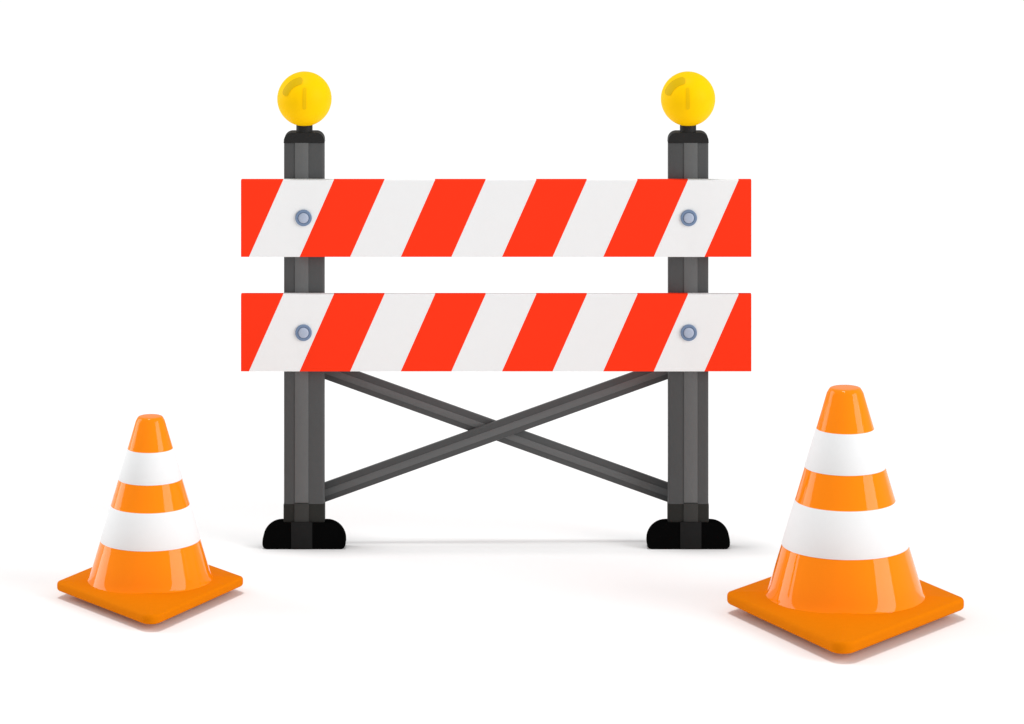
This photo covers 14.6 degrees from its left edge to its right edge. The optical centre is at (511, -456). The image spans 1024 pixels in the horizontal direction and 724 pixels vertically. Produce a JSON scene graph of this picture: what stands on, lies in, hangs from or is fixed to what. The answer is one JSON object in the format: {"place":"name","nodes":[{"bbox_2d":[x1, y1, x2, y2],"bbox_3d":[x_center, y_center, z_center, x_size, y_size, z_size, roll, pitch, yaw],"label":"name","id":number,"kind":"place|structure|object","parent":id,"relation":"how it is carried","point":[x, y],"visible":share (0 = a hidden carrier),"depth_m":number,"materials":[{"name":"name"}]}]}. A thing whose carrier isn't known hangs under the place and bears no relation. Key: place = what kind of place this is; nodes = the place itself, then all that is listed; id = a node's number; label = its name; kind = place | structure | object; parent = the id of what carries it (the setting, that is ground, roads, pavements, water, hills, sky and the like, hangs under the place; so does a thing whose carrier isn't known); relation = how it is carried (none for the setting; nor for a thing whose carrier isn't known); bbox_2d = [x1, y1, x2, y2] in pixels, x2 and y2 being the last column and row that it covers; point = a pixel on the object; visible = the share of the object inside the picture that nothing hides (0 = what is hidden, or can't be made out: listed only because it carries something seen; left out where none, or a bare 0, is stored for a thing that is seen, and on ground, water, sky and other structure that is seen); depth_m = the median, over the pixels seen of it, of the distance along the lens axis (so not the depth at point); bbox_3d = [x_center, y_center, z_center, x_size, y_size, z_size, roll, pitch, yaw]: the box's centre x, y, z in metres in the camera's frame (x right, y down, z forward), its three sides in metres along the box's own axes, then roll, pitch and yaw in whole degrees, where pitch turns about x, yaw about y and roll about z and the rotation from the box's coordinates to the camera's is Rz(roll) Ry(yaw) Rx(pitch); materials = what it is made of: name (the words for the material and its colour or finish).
{"place":"outdoors","nodes":[
{"label":"outdoors","id":0,"kind":"place"},
{"bbox_2d":[0,0,1023,723],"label":"ground","id":1,"kind":"structure","parent":0,"point":[872,150],"depth_m":12.21,"materials":[{"name":"white"}]},
{"bbox_2d":[57,414,242,623],"bbox_3d":[-0.864,2.296,9.557,0.377,0.429,0.556,0,0,-38],"label":"traffic cone","id":2,"kind":"object","parent":1,"relation":"on","point":[150,565],"visible":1,"depth_m":9.47,"materials":[{"name":"orange plastic"}]},
{"bbox_2d":[241,71,750,548],"bbox_3d":[-0.040,1.915,10.021,1.274,1.191,0.137,0,0,0],"label":"road barricade","id":3,"kind":"object","parent":1,"relation":"on","point":[308,335],"visible":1,"depth_m":9.98,"materials":[{"name":"multicoloured metal"}]},
{"bbox_2d":[727,385,963,653],"bbox_3d":[0.781,2.242,9.374,0.471,0.536,0.696,0,0,38],"label":"traffic cone","id":4,"kind":"object","parent":1,"relation":"on","point":[843,578],"visible":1,"depth_m":9.27,"materials":[{"name":"orange plastic"}]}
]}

